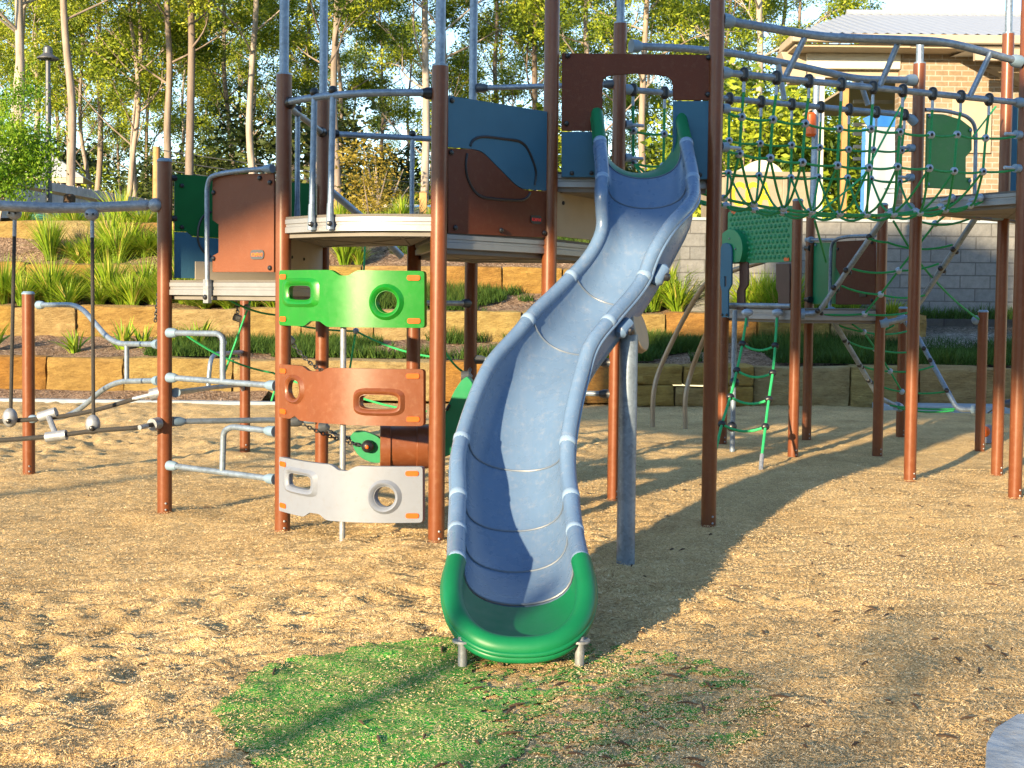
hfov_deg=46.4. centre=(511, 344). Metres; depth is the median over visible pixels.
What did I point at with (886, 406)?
garden edging
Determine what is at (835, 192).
shrub
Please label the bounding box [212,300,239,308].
strappy plant
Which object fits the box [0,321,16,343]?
strappy plant
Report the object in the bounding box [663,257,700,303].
strappy plant
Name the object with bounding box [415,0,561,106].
gum tree
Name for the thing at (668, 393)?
retaining wall
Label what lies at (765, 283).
strappy plant
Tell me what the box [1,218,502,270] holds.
ground
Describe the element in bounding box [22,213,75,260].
strappy plant
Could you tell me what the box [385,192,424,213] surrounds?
strappy plant
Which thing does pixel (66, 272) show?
strappy plant
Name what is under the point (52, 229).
strappy plant
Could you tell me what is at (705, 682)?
twigs
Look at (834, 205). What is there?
shrub
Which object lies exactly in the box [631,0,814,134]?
gum tree
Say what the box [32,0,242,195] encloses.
gum tree
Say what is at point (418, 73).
gum tree
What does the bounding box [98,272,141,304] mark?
strappy plant
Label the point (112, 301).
strappy plant
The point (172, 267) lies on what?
strappy plant
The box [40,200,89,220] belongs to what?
strappy plant
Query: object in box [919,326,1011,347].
gravel strip
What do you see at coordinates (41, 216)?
seedling guard
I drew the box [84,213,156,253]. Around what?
strappy plant
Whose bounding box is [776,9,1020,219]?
brick house
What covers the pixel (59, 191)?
paling fence
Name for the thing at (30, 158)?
leafy tree
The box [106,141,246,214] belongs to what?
shrub
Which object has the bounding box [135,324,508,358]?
grass
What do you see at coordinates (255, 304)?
strappy plant
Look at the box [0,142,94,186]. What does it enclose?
shed
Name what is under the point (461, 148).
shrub
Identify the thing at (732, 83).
shrub
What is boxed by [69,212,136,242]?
strappy plant
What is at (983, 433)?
rope web
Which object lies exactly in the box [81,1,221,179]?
gum tree
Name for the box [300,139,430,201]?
shrub
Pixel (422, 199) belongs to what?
timber bollard
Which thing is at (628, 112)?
gum tree
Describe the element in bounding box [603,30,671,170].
gum tree
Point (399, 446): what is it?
hanging barrel
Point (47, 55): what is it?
street lamp
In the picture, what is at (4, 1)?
gum tree
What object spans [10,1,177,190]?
gum tree
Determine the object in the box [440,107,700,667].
slide
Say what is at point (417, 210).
parked car
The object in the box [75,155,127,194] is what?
shrub
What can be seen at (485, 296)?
grass
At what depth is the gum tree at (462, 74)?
56.68 m
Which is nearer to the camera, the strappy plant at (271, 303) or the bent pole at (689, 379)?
the bent pole at (689, 379)
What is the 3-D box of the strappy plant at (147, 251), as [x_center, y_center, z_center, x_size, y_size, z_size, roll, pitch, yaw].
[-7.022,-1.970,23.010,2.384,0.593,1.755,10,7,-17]
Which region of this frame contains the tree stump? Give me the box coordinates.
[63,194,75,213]
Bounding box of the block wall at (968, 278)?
[670,217,1014,326]
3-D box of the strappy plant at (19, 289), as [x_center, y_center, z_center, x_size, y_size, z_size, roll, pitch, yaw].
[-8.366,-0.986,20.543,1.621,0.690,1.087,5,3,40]
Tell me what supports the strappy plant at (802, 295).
on the grass at (831, 348)
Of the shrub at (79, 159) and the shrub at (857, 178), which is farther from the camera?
the shrub at (79, 159)
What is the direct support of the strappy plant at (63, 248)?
on the garden bed at (382, 256)
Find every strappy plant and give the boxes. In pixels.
[0,250,39,304]
[0,268,56,305]
[0,270,32,295]
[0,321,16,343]
[3,253,88,302]
[4,212,41,220]
[7,277,41,299]
[17,236,85,254]
[18,259,72,299]
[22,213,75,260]
[24,276,103,303]
[26,265,88,281]
[29,215,69,246]
[31,275,90,297]
[39,213,83,220]
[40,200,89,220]
[43,244,133,262]
[43,267,117,296]
[51,329,89,353]
[55,233,148,261]
[62,212,122,225]
[62,246,149,301]
[66,229,114,263]
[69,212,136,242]
[70,276,155,303]
[76,261,128,293]
[76,277,123,304]
[82,217,147,262]
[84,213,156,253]
[85,183,156,222]
[96,271,155,304]
[97,317,141,349]
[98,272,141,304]
[98,273,156,302]
[99,209,173,222]
[100,227,156,256]
[107,251,156,285]
[110,230,156,255]
[116,273,185,304]
[122,322,156,347]
[127,263,192,282]
[129,275,195,305]
[131,222,178,255]
[133,279,174,299]
[143,243,194,279]
[155,326,202,341]
[172,300,217,308]
[178,319,219,342]
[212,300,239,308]
[251,301,262,306]
[257,301,274,306]
[329,209,364,264]
[334,199,359,213]
[348,247,375,264]
[377,208,405,213]
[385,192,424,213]
[422,206,430,213]
[647,271,690,311]
[656,275,701,311]
[657,275,730,303]
[662,275,704,289]
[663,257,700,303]
[697,291,803,311]
[699,276,776,302]
[729,269,804,296]
[729,272,804,302]
[729,285,774,302]
[737,266,803,301]
[757,272,814,306]
[841,305,873,308]
[867,298,907,313]
[874,306,920,313]
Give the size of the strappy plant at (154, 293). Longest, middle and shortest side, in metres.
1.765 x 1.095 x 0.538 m
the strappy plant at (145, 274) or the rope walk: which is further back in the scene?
the strappy plant at (145, 274)
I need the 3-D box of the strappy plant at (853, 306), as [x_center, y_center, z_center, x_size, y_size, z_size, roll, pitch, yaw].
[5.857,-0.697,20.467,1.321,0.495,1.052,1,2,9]
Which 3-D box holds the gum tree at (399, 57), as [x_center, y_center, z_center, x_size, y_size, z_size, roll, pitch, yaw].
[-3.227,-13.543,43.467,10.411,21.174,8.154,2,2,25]
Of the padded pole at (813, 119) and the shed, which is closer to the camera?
the padded pole at (813, 119)
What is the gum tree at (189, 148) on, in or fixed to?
on the ground at (5, 219)
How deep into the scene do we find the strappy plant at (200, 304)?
20.44 m
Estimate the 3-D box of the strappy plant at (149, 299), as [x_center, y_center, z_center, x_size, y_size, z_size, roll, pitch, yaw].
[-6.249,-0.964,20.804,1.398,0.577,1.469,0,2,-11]
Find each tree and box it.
[0,0,27,118]
[0,0,35,169]
[0,0,52,134]
[0,0,76,135]
[0,0,122,138]
[0,0,155,153]
[0,1,121,147]
[0,17,13,84]
[0,61,69,220]
[1,0,156,188]
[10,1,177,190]
[11,0,230,197]
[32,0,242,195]
[60,0,178,185]
[68,0,274,205]
[76,26,173,194]
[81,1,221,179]
[83,170,141,194]
[84,176,140,195]
[94,157,152,195]
[125,4,236,168]
[142,0,329,165]
[142,7,273,171]
[143,0,328,173]
[179,0,277,165]
[180,0,277,174]
[196,0,317,172]
[220,0,363,177]
[232,0,392,178]
[246,0,429,183]
[258,0,412,205]
[303,122,430,213]
[310,0,397,65]
[314,23,402,171]
[316,11,434,167]
[329,0,560,74]
[337,0,519,185]
[341,155,407,213]
[354,0,540,204]
[359,166,430,196]
[366,0,434,201]
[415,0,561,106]
[415,62,493,199]
[446,0,641,190]
[449,0,543,108]
[483,0,601,124]
[487,0,708,131]
[531,4,610,163]
[543,0,764,172]
[559,0,637,131]
[574,0,693,161]
[576,0,705,100]
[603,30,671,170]
[611,0,749,132]
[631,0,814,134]
[637,0,749,123]
[651,0,870,129]
[696,0,883,117]
[702,0,837,117]
[723,0,885,104]
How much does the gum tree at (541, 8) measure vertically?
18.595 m
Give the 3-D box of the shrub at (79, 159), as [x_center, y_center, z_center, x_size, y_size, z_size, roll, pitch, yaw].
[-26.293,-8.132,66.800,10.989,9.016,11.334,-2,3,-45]
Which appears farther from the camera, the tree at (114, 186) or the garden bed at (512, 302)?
the tree at (114, 186)
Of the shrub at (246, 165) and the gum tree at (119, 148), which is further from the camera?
the gum tree at (119, 148)
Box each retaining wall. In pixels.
[0,220,173,239]
[0,261,669,293]
[0,304,926,342]
[0,355,608,402]
[637,363,753,405]
[752,364,1010,406]
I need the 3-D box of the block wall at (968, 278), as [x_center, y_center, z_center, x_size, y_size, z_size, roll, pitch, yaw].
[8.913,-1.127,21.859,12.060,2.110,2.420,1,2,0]
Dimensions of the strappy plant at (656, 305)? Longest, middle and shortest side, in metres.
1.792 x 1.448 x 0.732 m
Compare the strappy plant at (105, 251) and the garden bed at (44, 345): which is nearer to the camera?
the garden bed at (44, 345)
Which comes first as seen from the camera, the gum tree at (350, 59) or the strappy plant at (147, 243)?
the strappy plant at (147, 243)
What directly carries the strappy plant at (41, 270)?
on the garden bed at (512, 302)
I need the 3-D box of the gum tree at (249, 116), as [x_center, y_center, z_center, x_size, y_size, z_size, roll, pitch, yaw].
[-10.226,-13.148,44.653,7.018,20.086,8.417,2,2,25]
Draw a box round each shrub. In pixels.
[32,132,138,192]
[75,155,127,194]
[86,181,152,198]
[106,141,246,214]
[115,148,196,208]
[160,144,267,195]
[179,79,415,212]
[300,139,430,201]
[388,174,417,213]
[395,124,560,210]
[403,96,577,200]
[610,149,661,172]
[626,97,730,216]
[638,35,861,218]
[645,124,697,209]
[693,87,866,218]
[722,90,865,218]
[742,88,890,218]
[827,117,891,218]
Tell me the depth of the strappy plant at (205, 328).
18.91 m
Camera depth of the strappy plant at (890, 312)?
20.05 m
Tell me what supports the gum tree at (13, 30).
on the ground at (5, 219)
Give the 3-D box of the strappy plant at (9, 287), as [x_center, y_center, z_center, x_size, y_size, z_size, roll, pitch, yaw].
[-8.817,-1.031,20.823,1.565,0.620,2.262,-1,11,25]
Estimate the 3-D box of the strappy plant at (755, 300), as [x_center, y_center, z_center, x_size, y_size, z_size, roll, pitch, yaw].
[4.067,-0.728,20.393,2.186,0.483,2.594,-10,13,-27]
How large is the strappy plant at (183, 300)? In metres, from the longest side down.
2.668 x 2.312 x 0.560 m
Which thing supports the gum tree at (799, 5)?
on the ground at (5, 219)
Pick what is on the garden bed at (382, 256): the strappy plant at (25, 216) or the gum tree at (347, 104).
the strappy plant at (25, 216)
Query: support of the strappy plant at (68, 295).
on the garden bed at (512, 302)
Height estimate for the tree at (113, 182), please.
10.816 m
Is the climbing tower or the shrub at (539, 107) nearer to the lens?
the climbing tower
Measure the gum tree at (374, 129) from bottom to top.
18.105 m
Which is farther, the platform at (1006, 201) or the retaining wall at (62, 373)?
the retaining wall at (62, 373)
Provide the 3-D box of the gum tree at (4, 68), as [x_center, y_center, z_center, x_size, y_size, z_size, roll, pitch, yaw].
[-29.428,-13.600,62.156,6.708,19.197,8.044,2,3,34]
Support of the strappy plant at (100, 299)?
on the garden bed at (512, 302)
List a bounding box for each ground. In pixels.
[0,399,1023,767]
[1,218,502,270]
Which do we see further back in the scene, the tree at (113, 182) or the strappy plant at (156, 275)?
the tree at (113, 182)
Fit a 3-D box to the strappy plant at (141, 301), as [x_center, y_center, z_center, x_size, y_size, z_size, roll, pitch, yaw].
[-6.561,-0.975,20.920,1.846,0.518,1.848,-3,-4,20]
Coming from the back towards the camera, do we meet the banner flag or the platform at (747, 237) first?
the banner flag
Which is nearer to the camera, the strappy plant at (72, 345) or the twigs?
the twigs
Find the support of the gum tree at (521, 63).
on the ground at (5, 219)
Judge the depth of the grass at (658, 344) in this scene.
19.01 m
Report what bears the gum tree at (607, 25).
on the ground at (5, 219)
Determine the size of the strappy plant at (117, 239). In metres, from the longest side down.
1.570 x 1.445 x 0.872 m
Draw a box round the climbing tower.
[21,0,724,542]
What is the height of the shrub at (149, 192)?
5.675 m
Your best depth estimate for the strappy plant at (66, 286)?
20.60 m
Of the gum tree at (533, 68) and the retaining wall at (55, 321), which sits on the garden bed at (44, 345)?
the retaining wall at (55, 321)
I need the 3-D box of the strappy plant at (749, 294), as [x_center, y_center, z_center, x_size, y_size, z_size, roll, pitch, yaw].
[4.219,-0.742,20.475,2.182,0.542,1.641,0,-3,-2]
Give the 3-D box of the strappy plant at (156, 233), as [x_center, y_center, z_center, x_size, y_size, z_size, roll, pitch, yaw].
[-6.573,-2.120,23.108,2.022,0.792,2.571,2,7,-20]
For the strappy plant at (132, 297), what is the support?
on the garden bed at (512, 302)
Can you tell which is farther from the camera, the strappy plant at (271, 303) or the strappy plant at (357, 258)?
the strappy plant at (357, 258)
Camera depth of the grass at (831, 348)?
18.93 m
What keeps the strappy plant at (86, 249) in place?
on the garden bed at (382, 256)
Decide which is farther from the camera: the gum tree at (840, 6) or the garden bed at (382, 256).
the gum tree at (840, 6)
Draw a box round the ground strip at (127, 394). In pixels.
[0,388,267,400]
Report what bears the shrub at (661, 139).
on the ground at (5, 219)
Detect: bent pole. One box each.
[650,263,765,426]
[683,334,703,428]
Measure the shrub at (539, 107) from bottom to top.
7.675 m
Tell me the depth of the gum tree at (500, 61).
71.03 m
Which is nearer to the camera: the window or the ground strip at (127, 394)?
the ground strip at (127, 394)
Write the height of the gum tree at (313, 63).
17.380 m
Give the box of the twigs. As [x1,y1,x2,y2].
[87,482,1023,767]
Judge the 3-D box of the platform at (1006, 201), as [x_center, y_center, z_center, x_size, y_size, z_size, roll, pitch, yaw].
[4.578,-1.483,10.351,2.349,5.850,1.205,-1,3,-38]
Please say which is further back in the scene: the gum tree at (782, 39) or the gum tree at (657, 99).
the gum tree at (657, 99)
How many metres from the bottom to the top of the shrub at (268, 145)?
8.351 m
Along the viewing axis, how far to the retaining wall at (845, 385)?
17.54 m
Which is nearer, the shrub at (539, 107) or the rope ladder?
the rope ladder
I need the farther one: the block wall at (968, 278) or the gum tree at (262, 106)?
the gum tree at (262, 106)
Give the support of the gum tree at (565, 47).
on the ground at (5, 219)
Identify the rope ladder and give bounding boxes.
[717,309,783,469]
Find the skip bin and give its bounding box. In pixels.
[701,160,809,217]
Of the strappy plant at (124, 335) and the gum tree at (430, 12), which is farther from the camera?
the gum tree at (430, 12)
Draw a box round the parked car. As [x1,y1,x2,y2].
[395,205,430,213]
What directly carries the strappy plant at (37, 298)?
on the garden bed at (512, 302)
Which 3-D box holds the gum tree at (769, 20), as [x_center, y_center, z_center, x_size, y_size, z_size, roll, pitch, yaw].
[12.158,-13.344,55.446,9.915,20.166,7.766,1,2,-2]
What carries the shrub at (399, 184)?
on the ground at (5, 219)
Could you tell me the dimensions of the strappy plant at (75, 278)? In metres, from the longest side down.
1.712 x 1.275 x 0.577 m
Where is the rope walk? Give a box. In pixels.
[0,198,162,442]
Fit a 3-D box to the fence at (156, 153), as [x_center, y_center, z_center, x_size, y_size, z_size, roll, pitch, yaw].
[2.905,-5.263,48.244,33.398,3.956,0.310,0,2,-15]
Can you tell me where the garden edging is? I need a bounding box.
[0,398,1009,413]
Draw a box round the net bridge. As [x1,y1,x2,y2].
[625,13,1023,221]
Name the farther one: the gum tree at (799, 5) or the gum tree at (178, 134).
the gum tree at (178, 134)
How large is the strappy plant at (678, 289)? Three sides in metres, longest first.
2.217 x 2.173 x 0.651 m
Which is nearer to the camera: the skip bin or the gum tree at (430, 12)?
the skip bin
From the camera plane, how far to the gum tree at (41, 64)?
47.50 m
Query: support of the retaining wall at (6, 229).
on the garden bed at (382, 256)
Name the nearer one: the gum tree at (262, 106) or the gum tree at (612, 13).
the gum tree at (612, 13)
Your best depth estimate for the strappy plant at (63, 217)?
24.16 m
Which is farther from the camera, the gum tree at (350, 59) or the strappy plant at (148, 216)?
the gum tree at (350, 59)
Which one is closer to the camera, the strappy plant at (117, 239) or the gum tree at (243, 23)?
the strappy plant at (117, 239)
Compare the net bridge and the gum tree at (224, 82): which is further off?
the gum tree at (224, 82)
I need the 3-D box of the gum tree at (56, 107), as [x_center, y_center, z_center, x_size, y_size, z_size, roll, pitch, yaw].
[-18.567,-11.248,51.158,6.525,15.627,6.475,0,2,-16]
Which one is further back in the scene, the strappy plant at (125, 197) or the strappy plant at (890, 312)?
the strappy plant at (125, 197)
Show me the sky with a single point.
(811, 13)
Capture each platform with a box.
[717,198,888,456]
[903,0,1023,498]
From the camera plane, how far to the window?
21.80 m
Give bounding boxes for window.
[951,99,991,152]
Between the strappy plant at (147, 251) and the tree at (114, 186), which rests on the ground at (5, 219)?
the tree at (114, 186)
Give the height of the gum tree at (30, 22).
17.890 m
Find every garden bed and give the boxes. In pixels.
[0,236,586,269]
[0,335,1010,367]
[3,292,670,315]
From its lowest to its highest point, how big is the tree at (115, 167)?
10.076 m
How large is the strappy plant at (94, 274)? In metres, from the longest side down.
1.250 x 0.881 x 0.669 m
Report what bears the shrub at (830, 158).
on the ground at (5, 219)
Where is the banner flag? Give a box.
[860,115,895,213]
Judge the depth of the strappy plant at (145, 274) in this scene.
21.19 m
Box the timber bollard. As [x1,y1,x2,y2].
[419,191,426,213]
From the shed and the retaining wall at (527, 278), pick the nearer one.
the retaining wall at (527, 278)
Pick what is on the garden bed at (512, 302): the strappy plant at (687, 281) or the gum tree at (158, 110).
the strappy plant at (687, 281)
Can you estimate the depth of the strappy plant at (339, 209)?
25.09 m
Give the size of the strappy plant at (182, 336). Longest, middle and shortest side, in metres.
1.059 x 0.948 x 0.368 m
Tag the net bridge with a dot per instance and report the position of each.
(777, 77)
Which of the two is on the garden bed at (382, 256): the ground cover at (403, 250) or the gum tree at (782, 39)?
the ground cover at (403, 250)
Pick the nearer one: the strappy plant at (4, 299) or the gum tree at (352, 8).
the strappy plant at (4, 299)
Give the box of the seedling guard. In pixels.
[29,214,48,220]
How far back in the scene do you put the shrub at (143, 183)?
68.06 m
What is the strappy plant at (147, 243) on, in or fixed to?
on the garden bed at (382, 256)
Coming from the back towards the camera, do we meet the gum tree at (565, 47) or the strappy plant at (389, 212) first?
the gum tree at (565, 47)
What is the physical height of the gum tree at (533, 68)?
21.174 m
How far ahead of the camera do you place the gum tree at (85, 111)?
66.92 m
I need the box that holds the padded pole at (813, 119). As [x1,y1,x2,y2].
[806,85,819,229]
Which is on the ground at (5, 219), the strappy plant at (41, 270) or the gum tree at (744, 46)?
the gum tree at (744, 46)
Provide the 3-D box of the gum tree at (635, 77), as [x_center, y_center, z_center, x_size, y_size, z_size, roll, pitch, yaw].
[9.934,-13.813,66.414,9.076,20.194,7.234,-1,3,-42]
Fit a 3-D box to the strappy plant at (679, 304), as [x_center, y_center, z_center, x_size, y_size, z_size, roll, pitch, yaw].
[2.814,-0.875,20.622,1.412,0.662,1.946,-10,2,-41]
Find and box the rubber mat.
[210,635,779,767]
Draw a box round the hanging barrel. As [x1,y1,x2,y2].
[291,335,473,468]
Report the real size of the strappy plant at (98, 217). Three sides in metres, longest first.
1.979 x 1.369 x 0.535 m
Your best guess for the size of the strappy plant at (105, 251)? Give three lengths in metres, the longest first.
2.051 x 1.935 x 0.488 m
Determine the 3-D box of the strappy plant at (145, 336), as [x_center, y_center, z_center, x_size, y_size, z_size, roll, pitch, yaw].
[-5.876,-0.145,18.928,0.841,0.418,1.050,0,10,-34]
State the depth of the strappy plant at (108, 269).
20.87 m
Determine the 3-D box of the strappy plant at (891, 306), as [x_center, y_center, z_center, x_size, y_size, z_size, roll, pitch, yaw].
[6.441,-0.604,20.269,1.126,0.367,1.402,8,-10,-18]
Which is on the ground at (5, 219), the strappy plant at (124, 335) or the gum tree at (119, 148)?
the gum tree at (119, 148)
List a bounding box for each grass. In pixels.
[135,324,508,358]
[380,279,655,311]
[606,326,770,361]
[747,300,1012,364]
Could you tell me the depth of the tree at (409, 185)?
93.26 m
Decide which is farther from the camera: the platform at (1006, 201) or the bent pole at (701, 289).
the bent pole at (701, 289)
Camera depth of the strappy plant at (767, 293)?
20.08 m
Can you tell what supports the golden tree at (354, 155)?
on the ground at (5, 219)
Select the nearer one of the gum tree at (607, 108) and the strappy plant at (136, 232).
the strappy plant at (136, 232)
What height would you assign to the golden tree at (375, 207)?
3.387 m
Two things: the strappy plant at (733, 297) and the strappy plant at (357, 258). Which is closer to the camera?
the strappy plant at (733, 297)
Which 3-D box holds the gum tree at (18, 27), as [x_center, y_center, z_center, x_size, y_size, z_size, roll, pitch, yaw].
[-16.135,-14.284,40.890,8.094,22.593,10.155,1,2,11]
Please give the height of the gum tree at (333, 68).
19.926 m
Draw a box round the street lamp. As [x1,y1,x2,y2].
[37,46,58,214]
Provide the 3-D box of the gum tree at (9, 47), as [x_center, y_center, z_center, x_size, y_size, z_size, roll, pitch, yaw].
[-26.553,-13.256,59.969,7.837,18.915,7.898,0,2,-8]
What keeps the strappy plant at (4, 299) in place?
on the garden bed at (512, 302)
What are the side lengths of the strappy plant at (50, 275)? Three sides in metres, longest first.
1.644 x 1.628 x 0.982 m
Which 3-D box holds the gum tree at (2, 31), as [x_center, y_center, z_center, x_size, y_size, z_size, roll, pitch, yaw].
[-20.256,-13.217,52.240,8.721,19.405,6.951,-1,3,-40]
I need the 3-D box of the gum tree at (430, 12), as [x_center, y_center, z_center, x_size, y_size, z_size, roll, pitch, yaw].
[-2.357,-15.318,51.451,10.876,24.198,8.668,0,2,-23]
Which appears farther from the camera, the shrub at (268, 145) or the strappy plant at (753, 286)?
the shrub at (268, 145)
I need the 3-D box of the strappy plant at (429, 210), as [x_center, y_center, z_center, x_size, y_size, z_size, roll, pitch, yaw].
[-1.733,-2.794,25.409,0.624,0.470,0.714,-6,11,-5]
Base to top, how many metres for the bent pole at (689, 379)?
1.543 m
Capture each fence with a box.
[0,176,156,218]
[153,146,430,200]
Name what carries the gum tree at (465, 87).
on the ground at (5, 219)
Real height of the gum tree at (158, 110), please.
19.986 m
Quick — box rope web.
[801,202,1009,451]
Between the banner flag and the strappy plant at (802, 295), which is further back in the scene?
the banner flag
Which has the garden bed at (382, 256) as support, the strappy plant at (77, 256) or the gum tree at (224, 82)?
the strappy plant at (77, 256)
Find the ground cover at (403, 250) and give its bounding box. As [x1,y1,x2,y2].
[388,237,590,253]
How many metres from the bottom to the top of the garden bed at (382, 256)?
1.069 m
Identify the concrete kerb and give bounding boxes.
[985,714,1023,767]
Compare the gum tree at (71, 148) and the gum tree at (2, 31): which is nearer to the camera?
the gum tree at (71, 148)
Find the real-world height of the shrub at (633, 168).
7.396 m
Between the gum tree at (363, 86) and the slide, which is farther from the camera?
the gum tree at (363, 86)
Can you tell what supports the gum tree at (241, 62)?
on the ground at (5, 219)
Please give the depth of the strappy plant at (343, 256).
22.52 m

